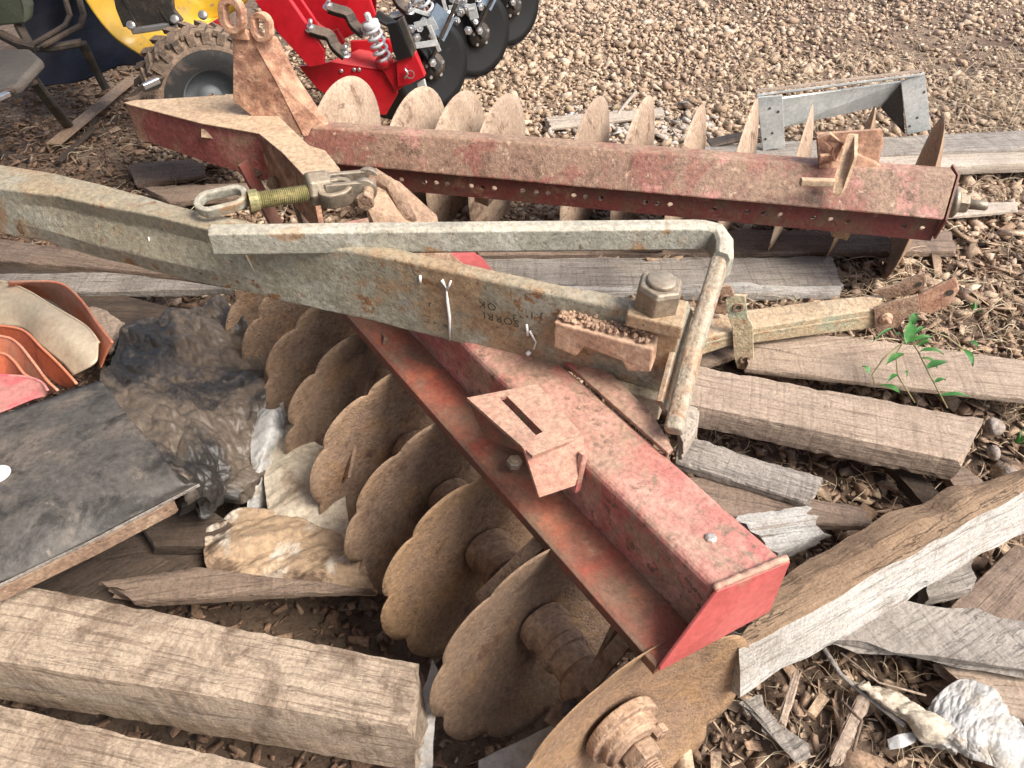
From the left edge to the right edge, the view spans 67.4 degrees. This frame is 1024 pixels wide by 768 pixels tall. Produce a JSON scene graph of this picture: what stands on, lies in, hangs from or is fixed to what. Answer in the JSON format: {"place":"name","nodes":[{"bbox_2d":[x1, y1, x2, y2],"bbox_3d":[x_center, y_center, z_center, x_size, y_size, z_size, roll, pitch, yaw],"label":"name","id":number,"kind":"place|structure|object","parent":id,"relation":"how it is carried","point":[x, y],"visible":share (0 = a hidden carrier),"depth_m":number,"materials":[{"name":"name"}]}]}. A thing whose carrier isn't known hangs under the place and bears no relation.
{"place":"outdoors","nodes":[
{"label":"outdoors","id":0,"kind":"place"},
{"bbox_2d":[247,402,288,507],"bbox_3d":[-0.693,0.203,2.164,0.088,0.184,0.348,0,42,0],"label":"white bag","id":1,"kind":"object","parent":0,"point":[267,437],"visible":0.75,"depth_m":2.14,"materials":[{"name":"white plastic"}]},
{"bbox_2d":[0,0,1023,767],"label":"ground","id":2,"kind":"structure","parent":0,"point":[296,624],"depth_m":2.80,"materials":[{"name":"soil"}]},
{"bbox_2d":[0,0,108,127],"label":"chair","id":3,"kind":"object","parent":2,"relation":"on","point":[22,66],"visible":0.98,"depth_m":3.65,"materials":[{"name":"metal"}]},
{"bbox_2d":[23,0,144,85],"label":"tarpaulin","id":4,"kind":"object","parent":2,"relation":"on","point":[109,51],"visible":0.59,"depth_m":4.14,"materials":[{"name":"plastic"}]},
{"bbox_2d":[46,77,136,152],"bbox_3d":[-2.292,-1.503,4.250,0.078,0.055,0.911,3,42,3],"label":"timber plank","id":5,"kind":"object","parent":2,"relation":"on","point":[62,136],"visible":0.91,"depth_m":4.17,"materials":[{"name":"brown wood"}]},
{"bbox_2d":[41,295,167,339],"bbox_3d":[-1.537,-0.268,2.711,1.090,0.038,0.196,12,43,13],"label":"timber plank","id":6,"kind":"object","parent":2,"relation":"on","point":[124,309],"visible":0.17,"depth_m":2.69,"materials":[{"name":"brown wood"}]},
{"bbox_2d":[89,306,124,354],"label":"timber plank","id":7,"kind":"object","parent":6,"relation":"on","point":[110,324],"visible":0.32,"depth_m":2.56,"materials":[{"name":"brown wood"}]},
{"bbox_2d":[0,272,234,296],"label":"timber plank","id":8,"kind":"object","parent":6,"relation":"on","point":[98,284],"visible":0.84,"depth_m":2.75,"materials":[{"name":"grey wood"}]},
{"bbox_2d":[0,265,219,286],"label":"timber plank","id":9,"kind":"object","parent":8,"relation":"on","point":[6,269],"visible":0.23,"depth_m":2.87,"materials":[{"name":"wood"}]},
{"bbox_2d":[0,240,182,278],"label":"timber plank","id":10,"kind":"object","parent":9,"relation":"on","point":[14,253],"visible":0.59,"depth_m":2.90,"materials":[{"name":"brown wood"}]},
{"bbox_2d":[0,705,264,767],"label":"sawn timber","id":11,"kind":"object","parent":2,"relation":"on","point":[29,739],"visible":1,"depth_m":1.47,"materials":[{"name":"brown wood"}]},
{"bbox_2d":[91,531,206,567],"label":"timber plank","id":12,"kind":"object","parent":2,"relation":"on","point":[135,547],"visible":0.27,"depth_m":1.98,"materials":[{"name":"brown wood"}]},
{"bbox_2d":[34,558,205,607],"bbox_3d":[-0.986,0.506,1.911,0.423,0.035,0.154,0,42,0],"label":"timber plank","id":13,"kind":"object","parent":12,"relation":"on","point":[84,578],"visible":0.53,"depth_m":1.92,"materials":[{"name":"brown wood"}]},
{"bbox_2d":[98,567,376,606],"bbox_3d":[-0.659,0.480,1.850,0.668,0.035,0.090,-2,42,-3],"label":"timber plank","id":14,"kind":"object","parent":13,"relation":"on","point":[196,585],"visible":1,"depth_m":1.83,"materials":[{"name":"brown wood"}]},
{"bbox_2d":[133,506,231,554],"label":"timber plank","id":15,"kind":"object","parent":12,"relation":"on","point":[177,534],"visible":0.48,"depth_m":1.98,"materials":[{"name":"brown wood"}]},
{"bbox_2d":[203,507,377,595],"bbox_3d":[-0.560,0.414,1.944,0.468,0.055,0.254,0,42,0],"label":"paper sack","id":16,"kind":"object","parent":15,"relation":"on","point":[262,542],"visible":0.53,"depth_m":1.93,"materials":[{"name":"beige paper"}]},
{"bbox_2d":[1,113,321,361],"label":"dark straw","id":17,"kind":"object","parent":2,"relation":"on","point":[102,163],"visible":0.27,"depth_m":3.87,"materials":[{"name":"brown plant"}]},
{"bbox_2d":[86,0,247,164],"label":"yellow machine","id":18,"kind":"object","parent":2,"relation":"on","point":[184,48],"visible":0.68,"depth_m":3.26,"materials":[{"name":"metal"}]},
{"bbox_2d":[100,294,265,519],"bbox_3d":[-0.911,0.032,2.240,0.457,0.230,0.943,-23,47,-23],"label":"plastic sheet","id":19,"kind":"object","parent":2,"relation":"on","point":[185,387],"visible":0.89,"depth_m":2.19,"materials":[{"name":"black plastic"}]},
{"bbox_2d":[8,280,113,368],"bbox_3d":[-1.361,-0.218,2.340,0.625,0.097,0.108,28,49,28],"label":"plastic shell","id":20,"kind":"object","parent":19,"relation":"on","point":[67,299],"visible":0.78,"depth_m":2.37},
{"bbox_2d":[0,280,99,374],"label":"plastic shell","id":21,"kind":"object","parent":20,"relation":"on","point":[70,343],"visible":0.98,"depth_m":2.27},
{"bbox_2d":[0,324,77,388],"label":"plastic shell","id":22,"kind":"object","parent":21,"relation":"on","point":[51,367],"visible":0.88,"depth_m":2.20},
{"bbox_2d":[0,335,58,393],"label":"plastic shell","id":23,"kind":"object","parent":22,"relation":"on","point":[16,351],"visible":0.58,"depth_m":2.15},
{"bbox_2d":[0,352,28,375],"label":"plastic shell","id":24,"kind":"object","parent":23,"relation":"on","point":[9,364],"visible":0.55,"depth_m":2.12},
{"bbox_2d":[0,581,427,767],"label":"sawn timber","id":25,"kind":"object","parent":2,"relation":"on","point":[62,651],"visible":0.99,"depth_m":1.51,"materials":[{"name":"brown wood"}]},
{"bbox_2d":[0,380,199,600],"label":"plywood board","id":26,"kind":"object","parent":25,"relation":"on","point":[80,467],"visible":1,"depth_m":1.71,"materials":[{"name":"grey wood"}]},
{"bbox_2d":[0,374,48,412],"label":"plastic shell","id":27,"kind":"object","parent":26,"relation":"on","point":[16,390],"visible":1,"depth_m":2.01},
{"bbox_2d":[0,50,462,396],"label":"mulch","id":28,"kind":"object","parent":2,"relation":"on","point":[143,145],"visible":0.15,"depth_m":4.01,"materials":[{"name":"brown wood"}]},
{"bbox_2d":[55,127,96,162],"bbox_3d":[-2.230,-1.227,3.933,0.030,0.012,0.400,1,42,2],"label":"iron bar","id":29,"kind":"object","parent":28,"relation":"on","point":[77,143],"visible":1,"depth_m":3.92,"materials":[{"name":"metal"}]},
{"bbox_2d":[127,160,207,187],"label":"timber plank","id":30,"kind":"object","parent":28,"relation":"on","point":[157,173],"visible":0.94,"depth_m":3.66,"materials":[{"name":"wood"}]},
{"bbox_2d":[142,182,269,206],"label":"timber plank","id":31,"kind":"object","parent":28,"relation":"on","point":[182,195],"visible":0.48,"depth_m":3.47,"materials":[{"name":"brown wood"}]},
{"bbox_2d":[264,424,348,537],"bbox_3d":[-0.563,0.297,2.091,0.209,0.117,0.500,-10,43,-11],"label":"paper sack","id":32,"kind":"object","parent":2,"relation":"on","point":[287,484],"visible":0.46,"depth_m":2.08,"materials":[{"name":"beige paper"}]},
{"bbox_2d":[2,373,627,767],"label":"dark litter","id":33,"kind":"object","parent":2,"relation":"on","point":[329,622],"visible":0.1,"depth_m":1.98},
{"bbox_2d":[208,0,538,119],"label":"red implement","id":34,"kind":"object","parent":2,"relation":"on","point":[442,48],"visible":0.98,"depth_m":3.95,"materials":[{"name":"metal"}]},
{"bbox_2d":[416,660,437,767],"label":"white bag","id":35,"kind":"object","parent":2,"relation":"on","point":[424,752],"visible":0.45,"depth_m":1.61,"materials":[{"name":"white plastic"}]},
{"bbox_2d":[0,0,988,767],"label":"disc harrow","id":36,"kind":"object","parent":2,"relation":"on","point":[534,530],"visible":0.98,"depth_m":1.78,"materials":[{"name":"metal"}]},
{"bbox_2d":[478,726,553,767],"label":"white bag","id":37,"kind":"object","parent":2,"relation":"on","point":[519,754],"visible":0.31,"depth_m":1.64,"materials":[{"name":"white plastic"}]},
{"bbox_2d":[532,101,721,145],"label":"pale gravel","id":38,"kind":"structure","parent":2,"relation":"on","point":[662,134],"depth_m":4.11,"materials":[{"name":"grey gravel"}]},
{"bbox_2d":[544,107,665,130],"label":"timber plank","id":39,"kind":"object","parent":38,"relation":"on","point":[554,123],"visible":0.56,"depth_m":4.12,"materials":[{"name":"brown wood"}]},
{"bbox_2d":[611,90,636,124],"bbox_3d":[0.618,-1.533,4.255,0.023,0.035,0.485,16,46,17],"label":"stick","id":40,"kind":"object","parent":38,"relation":"on","point":[630,98],"visible":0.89,"depth_m":4.29,"materials":[{"name":"wood"}]},
{"bbox_2d":[568,282,843,300],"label":"timber plank","id":41,"kind":"object","parent":2,"relation":"on","point":[755,292],"visible":0.47,"depth_m":2.97,"materials":[{"name":"grey wood"}]},
{"bbox_2d":[535,211,1023,767],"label":"wood chips","id":42,"kind":"object","parent":2,"relation":"on","point":[931,689],"visible":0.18,"depth_m":2.31,"materials":[{"name":"brown wood"}]},
{"bbox_2d":[484,256,840,286],"bbox_3d":[0.587,-0.439,3.065,1.468,0.036,0.210,0,42,0],"label":"timber plank","id":43,"kind":"object","parent":42,"relation":"on","point":[789,271],"visible":0.69,"depth_m":3.06,"materials":[{"name":"grey wood"}]},
{"bbox_2d":[478,230,956,258],"bbox_3d":[0.855,-0.582,3.216,2.038,0.037,0.203,0,42,0],"label":"timber plank","id":44,"kind":"object","parent":42,"relation":"on","point":[756,243],"visible":0.44,"depth_m":3.17,"materials":[{"name":"wood"}]},
{"bbox_2d":[700,346,734,367],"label":"timber plank","id":45,"kind":"object","parent":42,"relation":"on","point":[718,357],"visible":0.2,"depth_m":2.56,"materials":[{"name":"brown wood"}]},
{"bbox_2d":[739,695,812,762],"bbox_3d":[0.585,0.763,1.703,0.063,0.016,0.169,-23,47,-23],"label":"wood splinter","id":46,"kind":"object","parent":42,"relation":"on","point":[795,747],"visible":1,"depth_m":1.69,"materials":[{"name":"grey wood"}]},
{"bbox_2d":[689,477,871,530],"bbox_3d":[0.706,0.358,2.050,0.505,0.039,0.169,10,43,11],"label":"timber plank","id":47,"kind":"object","parent":42,"relation":"on","point":[733,501],"visible":0.48,"depth_m":2.06,"materials":[{"name":"brown wood"}]},
{"bbox_2d":[674,439,823,506],"bbox_3d":[0.647,0.245,2.130,0.405,0.040,0.117,17,45,18],"label":"timber plank","id":48,"kind":"object","parent":47,"relation":"on","point":[722,465],"visible":0.92,"depth_m":2.11,"materials":[{"name":"grey wood"}]},
{"bbox_2d":[677,406,698,464],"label":"timber plank","id":49,"kind":"object","parent":48,"relation":"on","point":[687,437],"visible":0.79,"depth_m":2.12,"materials":[{"name":"wood"}]},
{"bbox_2d":[734,506,830,556],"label":"timber plank","id":50,"kind":"object","parent":47,"relation":"on","point":[790,532],"visible":0.93,"depth_m":1.95,"materials":[{"name":"grey wood"}]},
{"bbox_2d":[777,667,802,728],"bbox_3d":[0.634,0.715,1.754,0.022,0.016,0.171,20,46,21],"label":"wood splinter","id":51,"kind":"object","parent":42,"relation":"on","point":[787,705],"visible":1,"depth_m":1.75,"materials":[{"name":"brown wood"}]},
{"bbox_2d":[827,691,869,765],"bbox_3d":[0.748,0.764,1.701,0.033,0.016,0.218,28,49,27],"label":"wood splinter","id":52,"kind":"object","parent":42,"relation":"on","point":[844,741],"visible":1,"depth_m":1.69,"materials":[{"name":"brown wood"}]},
{"bbox_2d":[840,699,862,751],"bbox_3d":[0.761,0.756,1.705,0.041,0.012,0.114,1,47,2],"label":"stick","id":53,"kind":"object","parent":42,"relation":"on","point":[847,706],"visible":1,"depth_m":1.70,"materials":[{"name":"wood"}]},
{"bbox_2d":[822,647,905,726],"bbox_3d":[0.795,0.693,1.753,0.018,0.030,0.222,-30,61,-29],"label":"stick","id":54,"kind":"object","parent":42,"relation":"on","point":[891,715],"visible":0.96,"depth_m":1.76,"materials":[{"name":"grey wood"}]},
{"bbox_2d":[731,469,1023,696],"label":"split log","id":55,"kind":"object","parent":42,"relation":"on","point":[878,567],"visible":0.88,"depth_m":1.75,"materials":[{"name":"brown wood"}]},
{"bbox_2d":[840,652,925,696],"bbox_3d":[0.849,0.677,1.766,0.196,0.015,0.025,24,47,17],"label":"stick","id":56,"kind":"object","parent":42,"relation":"on","point":[873,678],"visible":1,"depth_m":1.76,"materials":[{"name":"wood"}]},
{"bbox_2d":[754,335,1023,363],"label":"timber plank","id":57,"kind":"object","parent":42,"relation":"on","point":[818,346],"visible":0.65,"depth_m":2.55,"materials":[{"name":"wood"}]},
{"bbox_2d":[744,348,1023,403],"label":"timber plank","id":58,"kind":"object","parent":57,"relation":"on","point":[991,380],"visible":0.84,"depth_m":2.46,"materials":[{"name":"brown wood"}]},
{"bbox_2d":[690,272,958,369],"bbox_3d":[0.970,-0.225,2.519,0.964,0.303,0.131,-8,43,-8],"label":"top link","id":59,"kind":"object","parent":58,"relation":"on","point":[738,326],"visible":0.94,"depth_m":2.52,"materials":[{"name":"brown metal"}]},
{"bbox_2d":[886,732,916,749],"bbox_3d":[0.865,0.785,1.690,0.080,0.019,0.026,-7,42,-8],"label":"white scrap","id":60,"kind":"object","parent":42,"relation":"on","point":[901,740],"visible":0.95,"depth_m":1.69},
{"bbox_2d":[850,677,954,746],"bbox_3d":[0.893,0.736,1.695,0.296,0.060,0.080,24,47,24],"label":"paper sack","id":61,"kind":"object","parent":42,"relation":"on","point":[930,727],"visible":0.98,"depth_m":1.68,"materials":[{"name":"beige paper"}]},
{"bbox_2d":[881,466,938,504],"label":"timber plank","id":62,"kind":"object","parent":42,"relation":"on","point":[917,489],"visible":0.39,"depth_m":2.18,"materials":[{"name":"brown wood"}]},
{"bbox_2d":[862,313,977,407],"bbox_3d":[1.254,-0.056,2.358,0.363,0.231,0.245,0,42,0],"label":"sprout","id":63,"kind":"object","parent":42,"relation":"on","point":[911,331],"visible":1,"depth_m":2.33,"materials":[{"name":"green plant"}]},
{"bbox_2d":[942,465,982,486],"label":"timber plank","id":64,"kind":"object","parent":42,"relation":"on","point":[963,476],"visible":0.16,"depth_m":2.22,"materials":[{"name":"brown wood"}]},
{"bbox_2d":[968,300,981,311],"bbox_3d":[1.733,-0.288,2.869,0.045,0.049,0.053,-10,43,-11],"label":"weed","id":65,"kind":"object","parent":42,"relation":"on","point":[974,306],"visible":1,"depth_m":2.88,"materials":[{"name":"green plant"}]},
{"bbox_2d":[933,663,1023,722],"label":"timber plank","id":66,"kind":"object","parent":42,"relation":"on","point":[1010,689],"visible":0.52,"depth_m":1.76,"materials":[{"name":"brown wood"}]},
{"bbox_2d":[948,202,1017,218],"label":"timber plank","id":67,"kind":"object","parent":42,"relation":"on","point":[997,208],"visible":0.54,"depth_m":3.37,"materials":[{"name":"wood"}]},
{"bbox_2d":[949,545,1023,620],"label":"timber plank","id":68,"kind":"object","parent":42,"relation":"on","point":[998,589],"visible":0.81,"depth_m":1.91,"materials":[{"name":"brown wood"}]},
{"bbox_2d":[827,600,1023,677],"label":"timber plank","id":69,"kind":"object","parent":68,"relation":"on","point":[978,639],"visible":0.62,"depth_m":1.77,"materials":[{"name":"grey wood"}]},
{"bbox_2d":[918,558,976,604],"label":"timber plank","id":70,"kind":"object","parent":68,"relation":"on","point":[958,583],"visible":0.7,"depth_m":1.89,"materials":[{"name":"grey wood"}]},
{"bbox_2d":[984,417,1005,435],"bbox_3d":[1.507,0.132,2.394,0.054,0.054,0.053,-15,44,-16],"label":"stone","id":71,"kind":"object","parent":42,"relation":"on","point":[993,426],"visible":1,"depth_m":2.38,"materials":[{"name":"grey stone"}]},
{"bbox_2d":[1002,466,1017,475],"bbox_3d":[1.464,0.264,2.259,0.044,0.045,0.042,0,42,0],"label":"stone","id":72,"kind":"object","parent":42,"relation":"on","point":[1006,470],"visible":0.52,"depth_m":2.25,"materials":[{"name":"grey stone"}]},
{"bbox_2d":[1014,429,1023,444],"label":"weed","id":73,"kind":"object","parent":42,"relation":"on","point":[1018,439],"visible":1,"depth_m":2.37,"materials":[{"name":"green plant"}]},
{"bbox_2d":[615,264,1023,767],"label":"straw bits","id":74,"kind":"object","parent":2,"relation":"on","point":[897,670],"visible":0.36,"depth_m":2.27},
{"bbox_2d":[645,220,1023,767],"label":"stones","id":75,"kind":"object","parent":2,"relation":"on","point":[871,494],"visible":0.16,"depth_m":2.27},
{"bbox_2d":[690,366,983,479],"bbox_3d":[0.905,0.108,2.235,0.880,0.091,0.196,11,43,9],"label":"sawn timber","id":76,"kind":"object","parent":2,"relation":"on","point":[890,435],"visible":0.93,"depth_m":2.19,"materials":[{"name":"brown wood"}]},
{"bbox_2d":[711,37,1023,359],"bbox_3d":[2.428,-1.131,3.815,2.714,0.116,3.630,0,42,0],"label":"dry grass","id":77,"kind":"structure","parent":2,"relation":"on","point":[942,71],"depth_m":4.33,"materials":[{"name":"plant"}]},
{"bbox_2d":[879,152,1023,174],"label":"timber plank","id":78,"kind":"object","parent":2,"relation":"on","point":[974,163],"visible":0.27,"depth_m":3.67,"materials":[{"name":"wood"}]},
{"bbox_2d":[705,130,1023,157],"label":"timber plank","id":79,"kind":"object","parent":78,"relation":"on","point":[989,142],"visible":0.3,"depth_m":3.76,"materials":[{"name":"grey wood"}]},
{"bbox_2d":[706,128,760,146],"bbox_3d":[1.111,-1.208,3.768,0.286,0.068,0.087,0,42,0],"label":"iron scrap","id":80,"kind":"object","parent":79,"relation":"on","point":[729,139],"visible":0.71,"depth_m":3.77,"materials":[{"name":"metal"}]},
{"bbox_2d":[754,69,930,150],"bbox_3d":[1.609,-1.336,3.736,1.004,0.316,0.137,-10,43,-11],"label":"metal trough","id":81,"kind":"object","parent":79,"relation":"on","point":[778,114],"visible":1,"depth_m":3.70,"materials":[{"name":"metal"}]},
{"bbox_2d":[920,678,1023,767],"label":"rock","id":82,"kind":"object","parent":2,"relation":"on","point":[989,730],"visible":0.88,"depth_m":1.67,"materials":[{"name":"white stone"}]},
{"bbox_2d":[927,74,1023,177],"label":"gravel","id":83,"kind":"structure","parent":2,"relation":"on","point":[986,114],"depth_m":4.30,"materials":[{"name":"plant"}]},
{"bbox_2d":[987,445,1000,460],"bbox_3d":[1.448,0.207,2.308,0.032,0.048,0.044,0,42,0],"label":"stone","id":84,"kind":"object","parent":2,"relation":"on","point":[993,452],"visible":1,"depth_m":2.29,"materials":[{"name":"grey stone"}]},
{"bbox_2d":[64,0,1023,316],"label":"gravel","id":85,"kind":"structure","parent":0,"point":[580,52],"depth_m":4.85,"materials":[{"name":"brown gravel"}]},
{"bbox_2d":[127,71,804,302],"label":"dead stalks","id":86,"kind":"object","parent":85,"relation":"on","point":[502,78],"visible":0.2,"depth_m":4.35,"materials":[{"name":"plant"}]}
]}

